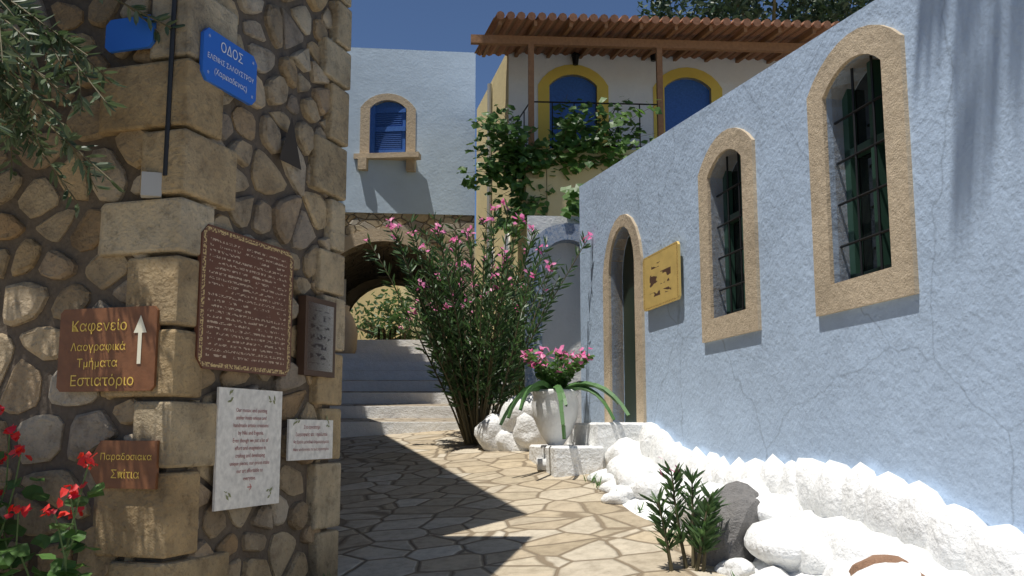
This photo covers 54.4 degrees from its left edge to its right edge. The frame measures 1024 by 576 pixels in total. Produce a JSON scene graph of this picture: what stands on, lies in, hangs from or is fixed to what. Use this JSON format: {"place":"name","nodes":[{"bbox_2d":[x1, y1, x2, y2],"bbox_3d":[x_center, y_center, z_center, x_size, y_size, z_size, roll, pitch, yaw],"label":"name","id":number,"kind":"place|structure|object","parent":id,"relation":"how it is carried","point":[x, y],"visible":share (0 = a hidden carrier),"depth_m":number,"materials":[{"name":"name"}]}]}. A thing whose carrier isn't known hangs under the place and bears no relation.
{"place":"outdoors","nodes":[
{"label":"outdoors","id":0,"kind":"place"},
{"bbox_2d":[0,405,104,575],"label":"geranium","id":1,"kind":"object","parent":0,"point":[11,556],"depth_m":4.13,"materials":[{"name":"green plant"}]},
{"bbox_2d":[346,282,433,310],"bbox_3d":[-4.158,1.101,28.325,6.000,3.900,0.600,1,-8,-6],"label":"arch edge","id":2,"kind":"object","parent":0,"point":[369,289],"depth_m":28.47,"materials":[{"name":"beige stone"}]},
{"bbox_2d":[350,247,475,339],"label":"court wall","id":3,"kind":"structure","parent":0,"point":[367,296],"depth_m":42.11,"materials":[{"name":"yellow paint"}]},
{"bbox_2d":[327,429,725,575],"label":"alley paving","id":4,"kind":"structure","parent":0,"point":[443,503],"depth_m":7.08,"materials":[{"name":"beige stone"}]},
{"bbox_2d":[330,340,512,437],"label":"step risers","id":5,"kind":"object","parent":4,"relation":"on","point":[387,360],"visible":0.09,"depth_m":15.42,"materials":[{"name":"grey concrete"}]},
{"bbox_2d":[330,380,499,421],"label":"step treads","id":6,"kind":"object","parent":5,"relation":"on","point":[398,419],"visible":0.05,"depth_m":13.79,"materials":[{"name":"grey stone"}]},
{"bbox_2d":[335,305,357,353],"bbox_3d":[-3.331,0.982,19.055,0.760,1.300,0.741,0,-8,0],"label":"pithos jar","id":7,"kind":"object","parent":6,"relation":"on","point":[350,340],"visible":0.27,"depth_m":18.86,"materials":[{"name":"ceramic"}]},
{"bbox_2d":[350,288,411,339],"bbox_3d":[-4.612,1.545,36.993,3.014,3.214,3.362,0,-8,0],"label":"court tree","id":8,"kind":"object","parent":6,"relation":"attached to","point":[393,316],"depth_m":36.65,"materials":[{"name":"green plant"}]},
{"bbox_2d":[378,327,405,339],"bbox_3d":[-3.983,1.802,31.579,0.536,1.000,3.379,-1,-8,9],"label":"fence","id":9,"kind":"object","parent":6,"relation":"on","point":[384,333],"visible":0.37,"depth_m":30.94,"materials":[{"name":"brown wood"}]},
{"bbox_2d":[344,246,442,329],"bbox_3d":[-3.274,0.955,25.595,2.780,3.210,5.010,1,-8,-6],"label":"archway vault","id":10,"kind":"object","parent":6,"relation":"on","point":[359,268],"visible":0.43,"depth_m":25.46,"materials":[{"name":"brown stone"}]},
{"bbox_2d":[336,279,345,303],"bbox_3d":[-4.241,0.085,24.074,0.450,0.600,0.030,1,-8,-6],"label":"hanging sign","id":11,"kind":"object","parent":10,"relation":"attached to","point":[343,297],"visible":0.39,"depth_m":24.07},
{"bbox_2d":[376,251,388,277],"bbox_3d":[-3.046,-0.573,23.610,0.323,0.630,0.340,0,-8,0],"label":"pendant lamp","id":12,"kind":"object","parent":10,"relation":"hanging from","point":[382,274],"visible":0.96,"depth_m":23.51,"materials":[{"name":"black metal"}]},
{"bbox_2d":[345,278,433,310],"bbox_3d":[-3.411,1.091,28.397,2.950,2.940,0.630,1,-8,-6],"label":"arch ring","id":13,"kind":"object","parent":10,"relation":"attached to","point":[356,292],"visible":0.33,"depth_m":28.17,"materials":[{"name":"stone"}]},
{"bbox_2d":[342,212,474,330],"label":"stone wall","id":14,"kind":"structure","parent":6,"relation":"on","point":[356,222],"depth_m":22.91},
{"bbox_2d":[336,228,453,337],"bbox_3d":[-2.956,0.409,22.853,3.420,3.510,0.630,1,-8,-6],"label":"arch ring","id":15,"kind":"object","parent":14,"relation":"attached to","point":[351,241],"visible":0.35,"depth_m":22.76,"materials":[{"name":"stone"}]},
{"bbox_2d":[338,47,475,215],"bbox_3d":[-4.943,-3.657,23.210,8.140,3.940,0.630,1,-8,-6],"label":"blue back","id":16,"kind":"object","parent":14,"relation":"on","point":[436,89],"visible":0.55,"depth_m":23.23,"materials":[{"name":"paint"}]},
{"bbox_2d":[353,151,420,171],"bbox_3d":[-2.873,-2.892,22.947,1.544,0.390,0.470,0,-8,0],"label":"window sill","id":17,"kind":"structure","parent":16,"relation":"attached to","point":[410,158],"depth_m":22.84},
{"bbox_2d":[360,93,415,152],"bbox_3d":[-2.893,-3.792,23.252,1.280,1.480,0.250,1,-8,-6],"label":"window frame","id":18,"kind":"object","parent":16,"relation":"attached to","point":[367,105],"visible":0.91,"depth_m":23.15,"materials":[{"name":"beige stone"}]},
{"bbox_2d":[369,102,405,152],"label":"window shutters","id":19,"kind":"object","parent":18,"relation":"in","point":[387,126],"visible":0.94,"depth_m":23.22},
{"bbox_2d":[398,286,433,339],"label":"yellow courtyard wall","id":20,"kind":"structure","parent":6,"relation":"on","point":[402,288],"depth_m":36.01,"materials":[{"name":"paint"}]},
{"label":"court plant stems","id":21,"kind":"object","parent":20,"relation":"attached to","visible":0},
{"bbox_2d":[399,317,419,339],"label":"court plant leaves","id":22,"kind":"object","parent":21,"relation":"on","point":[408,327],"visible":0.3,"depth_m":33.00,"materials":[{"name":"green plant"}]},
{"bbox_2d":[489,268,524,398],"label":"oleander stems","id":23,"kind":"object","parent":6,"relation":"on","point":[515,393],"visible":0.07,"depth_m":13.17,"materials":[{"name":"brown plant"}]},
{"bbox_2d":[487,259,524,397],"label":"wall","id":24,"kind":"structure","parent":23,"relation":"attached to","point":[523,377],"depth_m":13.14,"materials":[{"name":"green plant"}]},
{"bbox_2d":[364,198,592,443],"bbox_3d":[-0.367,0.409,11.097,2.197,2.634,2.487,8,-11,-44],"label":"oleander","id":25,"kind":"object","parent":4,"relation":"on","point":[508,306],"depth_m":10.80,"materials":[{"name":"green plant"}]},
{"bbox_2d":[474,394,546,450],"bbox_3d":[0.047,1.508,10.434,0.924,0.849,0.453,-4,-9,26],"label":"white boulder","id":26,"kind":"object","parent":4,"relation":"on","point":[518,430],"visible":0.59,"depth_m":10.28,"materials":[{"name":"white stone"}]},
{"bbox_2d":[323,473,734,575],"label":"weed tufts","id":27,"kind":"object","parent":4,"relation":"on","point":[598,483],"visible":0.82,"depth_m":7.90,"materials":[{"name":"green plant"}]},
{"bbox_2d":[527,216,581,422],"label":"wall","id":28,"kind":"structure","parent":4,"relation":"on","point":[563,327],"depth_m":11.94,"materials":[{"name":"white paint"}]},
{"bbox_2d":[525,223,579,394],"bbox_3d":[0.660,0.584,11.796,1.022,2.710,0.317,0,-8,0],"label":"arched niche surround","id":29,"kind":"object","parent":28,"relation":"attached to","point":[556,234],"visible":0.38,"depth_m":11.81,"materials":[{"name":"white paint"}]},
{"bbox_2d":[638,457,731,571],"bbox_3d":[0.982,1.255,5.543,0.514,0.618,0.358,-4,-9,25],"label":"oleander sprig","id":30,"kind":"object","parent":4,"relation":"on","point":[709,524],"depth_m":5.50,"materials":[{"name":"green plant"}]},
{"bbox_2d":[689,481,759,565],"bbox_3d":[1.283,1.424,5.705,0.473,0.624,0.532,-6,-10,35],"label":"grey rock","id":31,"kind":"object","parent":4,"relation":"on","point":[740,514],"visible":0.44,"depth_m":5.51,"materials":[{"name":"grey stone"}]},
{"bbox_2d":[622,457,969,575],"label":"stones","id":32,"kind":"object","parent":4,"relation":"on","point":[824,522],"depth_m":5.36,"materials":[{"name":"white stone"}]},
{"bbox_2d":[587,422,1023,575],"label":"white rocks","id":33,"kind":"object","parent":32,"relation":"on","point":[925,525],"visible":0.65,"depth_m":5.06,"materials":[{"name":"white stone"}]},
{"bbox_2d":[849,554,924,575],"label":"brown rock","id":34,"kind":"object","parent":33,"relation":"on","point":[865,563],"visible":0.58,"depth_m":4.38,"materials":[{"name":"brown stone"}]},
{"bbox_2d":[348,0,870,242],"label":"sky","id":35,"kind":"structure","parent":0,"point":[426,25],"materials":[{"name":"blue"}]},
{"bbox_2d":[637,0,873,23],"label":"tree","id":36,"kind":"object","parent":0,"point":[822,11],"depth_m":25.91,"materials":[{"name":"green plant"}]},
{"label":"ground surface","id":37,"kind":"structure","parent":0,"visible":0},
{"bbox_2d":[0,0,333,575],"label":"stone wall","id":38,"kind":"structure","parent":37,"relation":"on","point":[47,369],"depth_m":4.84,"materials":[{"name":"brown stone"}]},
{"bbox_2d":[0,0,184,217],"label":"olive","id":39,"kind":"object","parent":38,"relation":"attached to","point":[20,131],"depth_m":4.20,"materials":[{"name":"green plant"}]},
{"bbox_2d":[56,306,159,488],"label":"wooden signs","id":40,"kind":"object","parent":38,"relation":"attached to","point":[143,374],"visible":0.9,"depth_m":4.49,"materials":[{"name":"brown wood"}]},
{"bbox_2d":[70,319,150,478],"bbox_3d":[-1.807,0.494,4.481,0.466,0.712,0.005,-3,-9,17],"label":"sign lettering","id":41,"kind":"object","parent":40,"relation":"attached to","point":[75,329],"visible":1,"depth_m":4.51},
{"bbox_2d":[134,316,145,363],"bbox_3d":[-1.672,0.230,4.473,0.067,0.220,0.021,0,-8,0],"label":"arrow","id":42,"kind":"object","parent":40,"relation":"attached to","point":[140,329],"visible":1,"depth_m":4.47,"materials":[{"name":"white paint"}]},
{"bbox_2d":[105,14,155,52],"bbox_3d":[-1.813,-1.207,4.734,0.270,0.160,0.020,-3,-9,17],"label":"street sign","id":43,"kind":"object","parent":38,"relation":"attached to","point":[124,34],"visible":0.84,"depth_m":4.72,"materials":[{"name":"blue metal"}]},
{"bbox_2d":[140,171,161,198],"bbox_3d":[-1.656,-0.472,4.577,0.090,0.110,0.060,3,-9,-17],"label":"electrical box","id":44,"kind":"object","parent":38,"relation":"attached to","point":[151,183],"visible":0.86,"depth_m":4.55,"materials":[{"name":"grey plastic"}]},
{"bbox_2d":[0,0,334,575],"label":"building stones","id":45,"kind":"object","parent":38,"relation":"attached to","point":[41,436],"visible":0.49,"depth_m":4.85,"materials":[{"name":"brown stone"}]},
{"bbox_2d":[163,0,176,175],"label":"cable conduit","id":46,"kind":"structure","parent":38,"relation":"attached to","point":[170,82],"depth_m":4.61,"materials":[{"name":"black plastic"}]},
{"bbox_2d":[93,0,351,575],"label":"corner stones","id":47,"kind":"object","parent":38,"relation":"attached to","point":[161,522],"visible":0.59,"depth_m":4.62,"materials":[{"name":"beige stone"}]},
{"bbox_2d":[199,27,256,104],"bbox_3d":[-1.397,-1.089,4.923,0.020,0.260,0.460,-3,-9,17],"label":"street sign","id":48,"kind":"object","parent":38,"relation":"attached to","point":[213,43],"visible":1,"depth_m":4.89,"materials":[{"name":"blue metal"}]},
{"bbox_2d":[207,35,253,97],"bbox_3d":[-1.385,-1.090,4.920,0.001,0.199,0.400,-3,-9,17],"label":"sign lettering","id":49,"kind":"object","parent":48,"relation":"attached to","point":[218,60],"visible":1,"depth_m":4.91,"materials":[{"name":"white"}]},
{"bbox_2d":[194,224,293,376],"bbox_3d":[-1.329,0.085,5.007,0.020,0.680,0.840,-3,-9,17],"label":"plaque","id":50,"kind":"object","parent":38,"relation":"attached to","point":[244,305],"visible":1,"depth_m":4.95,"materials":[{"name":"brown metal"}]},
{"bbox_2d":[212,387,281,510],"bbox_3d":[-1.311,0.798,4.973,0.012,0.580,0.580,-3,-9,17],"label":"white sign","id":51,"kind":"object","parent":38,"relation":"attached to","point":[227,478],"visible":1,"depth_m":4.94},
{"bbox_2d":[224,390,329,499],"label":"ornaments","id":52,"kind":"object","parent":51,"relation":"attached to","point":[293,424],"visible":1,"depth_m":5.13},
{"bbox_2d":[230,409,328,479],"bbox_3d":[-1.208,0.826,5.276,0.001,0.359,0.999,-3,-9,17],"label":"plaque lettering","id":53,"kind":"object","parent":51,"relation":"attached to","point":[250,448],"visible":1,"depth_m":5.02},
{"bbox_2d":[279,119,300,169],"bbox_3d":[-1.218,-0.813,5.493,0.001,0.274,0.239,-3,-9,17],"label":"wall lamp","id":54,"kind":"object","parent":38,"relation":"attached to","point":[289,154],"depth_m":5.49,"materials":[{"name":"grey"}]},
{"bbox_2d":[286,419,332,460],"bbox_3d":[-1.125,0.847,5.564,0.012,0.220,0.500,-3,-9,17],"label":"white sign","id":55,"kind":"object","parent":38,"relation":"attached to","point":[305,453],"visible":1,"depth_m":5.53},
{"bbox_2d":[296,295,335,377],"bbox_3d":[-1.114,0.284,5.684,0.050,0.440,0.360,-3,-9,17],"label":"plaque","id":56,"kind":"object","parent":38,"relation":"attached to","point":[303,334],"visible":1,"depth_m":5.59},
{"bbox_2d":[307,301,333,371],"bbox_3d":[-1.104,0.283,5.681,0.030,0.380,0.300,-3,-9,17],"label":"plaque lettering","id":57,"kind":"object","parent":56,"relation":"in","point":[329,336],"visible":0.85,"depth_m":5.71,"materials":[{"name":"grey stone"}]},
{"bbox_2d":[476,54,636,341],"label":"yellow building","id":58,"kind":"structure","parent":37,"relation":"on","point":[500,98],"depth_m":18.98,"materials":[{"name":"paint"}]},
{"bbox_2d":[487,83,491,325],"bbox_3d":[-0.469,-1.252,20.410,0.083,6.101,0.083,3,-9,-22],"label":"drain pipe","id":59,"kind":"object","parent":58,"relation":"attached to","point":[489,97],"visible":0.39,"depth_m":20.60,"materials":[{"name":"grey metal"}]},
{"bbox_2d":[504,233,509,250],"bbox_3d":[-0.090,-0.802,18.698,0.040,0.509,0.460,2,-8,-11],"label":"niche rim","id":60,"kind":"object","parent":58,"relation":"attached to","point":[508,241],"visible":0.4,"depth_m":18.50,"materials":[{"name":"white"}]},
{"bbox_2d":[457,94,661,246],"bbox_3d":[0.819,-0.924,14.794,3.553,5.845,5.948,0,-8,0],"label":"vine","id":61,"kind":"object","parent":58,"relation":"attached to","point":[522,157],"depth_m":17.15,"materials":[{"name":"green plant"}]},
{"bbox_2d":[516,101,657,147],"bbox_3d":[1.057,-2.818,17.791,2.989,0.880,1.234,-4,-9,27],"label":"terrace railing","id":62,"kind":"object","parent":58,"relation":"on","point":[596,103],"visible":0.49,"depth_m":17.60,"materials":[{"name":"black metal"}]},
{"bbox_2d":[471,20,815,145],"bbox_3d":[3.061,-3.486,18.284,7.589,2.344,2.443,0,-8,0],"label":"pergola","id":63,"kind":"object","parent":58,"relation":"on","point":[696,43],"visible":0.7,"depth_m":17.79,"materials":[{"name":"brown wood"}]},
{"bbox_2d":[571,52,655,65],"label":"wall lamps","id":64,"kind":"object","parent":63,"relation":"on","point":[575,56],"visible":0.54,"depth_m":19.03,"materials":[{"name":"black metal"}]},
{"bbox_2d":[475,18,829,58],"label":"pergola boards","id":65,"kind":"object","parent":63,"relation":"on","point":[580,30],"visible":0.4,"depth_m":17.93,"materials":[{"name":"brown wood"}]},
{"bbox_2d":[475,11,838,60],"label":"pergola tiles","id":66,"kind":"object","parent":65,"relation":"on","point":[634,20],"visible":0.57,"depth_m":17.66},
{"bbox_2d":[509,52,780,149],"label":"building wall","id":67,"kind":"structure","parent":58,"relation":"on","point":[632,78],"depth_m":19.23,"materials":[{"name":"white paint"}]},
{"bbox_2d":[538,64,608,147],"bbox_3d":[1.173,-2.981,19.076,1.360,2.670,0.140,1,-8,-4],"label":"door surround","id":68,"kind":"object","parent":67,"relation":"attached to","point":[551,76],"visible":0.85,"depth_m":19.12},
{"bbox_2d":[549,77,709,147],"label":"blue doors","id":69,"kind":"structure","parent":67,"relation":"attached to","point":[685,99],"depth_m":19.30,"materials":[{"name":"paint"}]},
{"bbox_2d":[653,67,721,138],"bbox_3d":[3.401,-2.959,19.230,1.360,2.670,0.140,1,-8,-4],"label":"door surround","id":70,"kind":"object","parent":67,"relation":"attached to","point":[711,83],"visible":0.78,"depth_m":19.32,"materials":[{"name":"yellow paint"}]},
{"bbox_2d":[579,0,1023,533],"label":"blue wall","id":71,"kind":"structure","parent":37,"relation":"on","point":[925,386],"depth_m":5.33,"materials":[{"name":"paint"}]},
{"bbox_2d":[529,422,645,476],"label":"door steps","id":72,"kind":"structure","parent":71,"relation":"attached to","point":[583,449],"depth_m":8.72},
{"bbox_2d":[531,389,579,469],"bbox_3d":[0.398,1.294,9.112,0.460,0.720,0.460,0,-8,0],"label":"urn planter","id":73,"kind":"object","parent":72,"relation":"on","point":[545,410],"visible":0.65,"depth_m":8.98,"materials":[{"name":"white ceramic"}]},
{"bbox_2d":[520,345,594,387],"bbox_3d":[0.422,0.735,9.193,0.696,0.457,0.739,0,-8,0],"label":"urn plant","id":74,"kind":"object","parent":73,"relation":"in","point":[550,380],"depth_m":9.08,"materials":[{"name":"pink plant"}]},
{"bbox_2d":[499,380,629,438],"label":"leaves","id":75,"kind":"object","parent":73,"relation":"in","point":[543,384],"visible":0.9,"depth_m":8.75,"materials":[{"name":"green plant"}]},
{"bbox_2d":[603,214,646,421],"bbox_3d":[1.121,0.286,9.576,0.145,2.005,1.260,2,-8,-11],"label":"door frame","id":76,"kind":"object","parent":71,"relation":"attached to","point":[627,222],"visible":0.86,"depth_m":9.85,"materials":[{"name":"beige stone"}]},
{"bbox_2d":[623,235,636,421],"bbox_3d":[1.198,0.345,9.582,0.001,1.930,0.880,2,-8,-11],"label":"dark door panel","id":77,"kind":"structure","parent":76,"relation":"in","point":[629,336],"depth_m":9.80,"materials":[{"name":"wood"}]},
{"bbox_2d":[643,241,680,311],"bbox_3d":[1.259,-0.086,8.415,0.020,0.473,0.900,2,-8,-11],"label":"sign","id":78,"kind":"object","parent":71,"relation":"attached to","point":[661,277],"visible":1,"depth_m":8.35,"materials":[{"name":"yellow metal"}]},
{"bbox_2d":[698,128,761,342],"bbox_3d":[1.611,-0.392,7.140,0.175,1.493,0.990,2,-8,-11],"label":"window frame","id":79,"kind":"object","parent":71,"relation":"attached to","point":[741,142],"visible":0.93,"depth_m":7.08,"materials":[{"name":"stone"}]},
{"bbox_2d":[716,55,889,312],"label":"window grilles","id":80,"kind":"object","parent":71,"relation":"attached to","point":[859,195],"depth_m":5.52,"materials":[{"name":"black metal"}]},
{"bbox_2d":[723,59,891,313],"bbox_3d":[1.837,-0.533,6.291,0.050,1.210,2.395,2,-8,-11],"label":"window sash","id":81,"kind":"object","parent":71,"relation":"attached to","point":[853,232],"depth_m":5.63,"materials":[{"name":"wood"}]},
{"bbox_2d":[732,73,876,308],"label":"window glass panes","id":82,"kind":"object","parent":81,"relation":"in","point":[866,185],"visible":0.18,"depth_m":5.64,"materials":[{"name":"black glass"}]},
{"bbox_2d":[806,25,919,316],"bbox_3d":[1.940,-0.651,5.415,0.175,1.513,0.990,2,-8,-11],"label":"window frame","id":83,"kind":"object","parent":71,"relation":"attached to","point":[885,45],"visible":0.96,"depth_m":5.30,"materials":[{"name":"stone"}]}
]}

